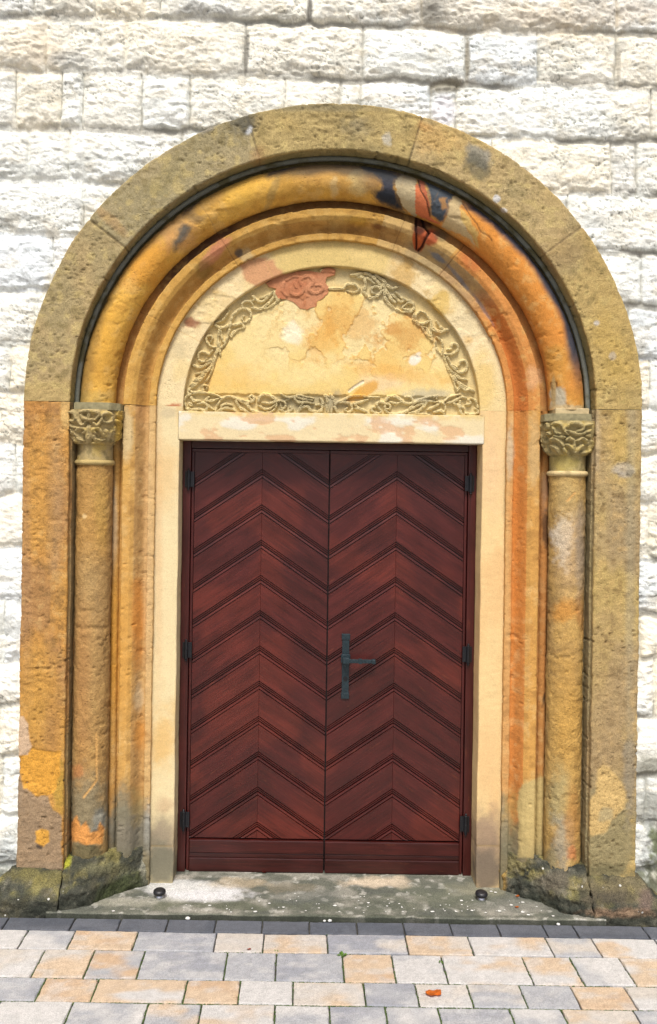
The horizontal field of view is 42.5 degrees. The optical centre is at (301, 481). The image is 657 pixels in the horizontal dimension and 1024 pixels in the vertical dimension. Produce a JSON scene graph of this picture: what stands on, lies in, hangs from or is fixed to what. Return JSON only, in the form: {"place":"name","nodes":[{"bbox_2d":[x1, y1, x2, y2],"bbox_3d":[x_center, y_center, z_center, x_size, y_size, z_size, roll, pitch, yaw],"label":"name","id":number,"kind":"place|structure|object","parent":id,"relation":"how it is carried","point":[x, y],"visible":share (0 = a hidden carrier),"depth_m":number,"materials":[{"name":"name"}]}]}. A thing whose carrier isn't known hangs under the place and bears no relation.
{"place":"outdoors","nodes":[
{"label":"outdoors","id":0,"kind":"place"},
{"bbox_2d":[0,918,656,1023],"bbox_3d":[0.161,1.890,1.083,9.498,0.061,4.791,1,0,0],"label":"pavement","id":1,"kind":"structure","parent":0,"point":[196,962],"depth_m":3.17,"materials":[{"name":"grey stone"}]},
{"bbox_2d":[46,869,605,926],"bbox_3d":[0.106,1.866,3.843,2.380,0.051,0.530,1,0,0],"label":"doorstep","id":2,"kind":"object","parent":1,"relation":"on","point":[242,896],"visible":0.69,"depth_m":3.71,"materials":[{"name":"stone"}]},
{"bbox_2d":[153,887,165,898],"bbox_3d":[-0.624,1.812,3.723,0.056,0.038,0.056,1,0,0],"label":"door stop","id":3,"kind":"object","parent":2,"relation":"on","point":[159,892],"depth_m":3.71,"materials":[{"name":"metal"}]},
{"bbox_2d":[112,891,553,915],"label":"lichen flecks","id":4,"kind":"object","parent":2,"relation":"on","point":[398,903],"visible":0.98,"depth_m":3.65,"materials":[{"name":"white plant"}]},
{"bbox_2d":[475,889,487,900],"bbox_3d":[0.800,1.834,3.748,0.056,0.038,0.056,1,0,0],"label":"door stop","id":5,"kind":"object","parent":2,"relation":"on","point":[481,894],"depth_m":3.73,"materials":[{"name":"metal"}]},
{"bbox_2d":[0,930,654,1023],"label":"joint moss","id":6,"kind":"object","parent":1,"relation":"on","point":[145,1012],"visible":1,"depth_m":3.06,"materials":[{"name":"green plant"}]},
{"bbox_2d":[424,989,440,995],"bbox_3d":[0.475,1.860,3.078,0.075,0.007,0.041,1,0,0],"label":"fallen leaf","id":7,"kind":"object","parent":1,"relation":"on","point":[433,992],"visible":1,"depth_m":3.08,"materials":[{"name":"orange plant"}]},
{"label":"ground","id":8,"kind":"structure","parent":0,"visible":0},
{"bbox_2d":[0,0,656,892],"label":"stone wall","id":9,"kind":"structure","parent":8,"relation":"on","point":[102,102],"depth_m":3.70,"materials":[{"name":"stone"}]},
{"bbox_2d":[0,103,656,926],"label":"stone portal","id":10,"kind":"object","parent":9,"relation":"attached to","point":[342,273],"visible":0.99,"depth_m":3.77,"materials":[{"name":"stone"}]},
{"bbox_2d":[177,441,476,875],"bbox_3d":[0.122,0.839,3.995,1.400,2.046,0.125,1,0,0],"label":"door frame","id":11,"kind":"structure","parent":10,"relation":"attached to","point":[326,657],"depth_m":3.99,"materials":[{"name":"brown wood"}]},
{"bbox_2d":[180,449,329,872],"bbox_3d":[-0.219,0.842,3.996,0.680,1.989,0.084,1,0,0],"label":"door leaf","id":12,"kind":"structure","parent":11,"relation":"in","point":[256,648],"depth_m":3.99,"materials":[{"name":"brown wood"}]},
{"bbox_2d":[324,451,474,874],"bbox_3d":[0.461,0.852,3.986,0.680,1.989,0.105,1,0,0],"label":"door leaf","id":13,"kind":"structure","parent":11,"relation":"in","point":[397,652],"depth_m":3.99,"materials":[{"name":"brown wood"}]},
{"bbox_2d":[0,918,656,940],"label":"paving border","id":14,"kind":"object","parent":8,"relation":"on","point":[327,928],"visible":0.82,"depth_m":3.52,"materials":[{"name":"stone"}]}
]}

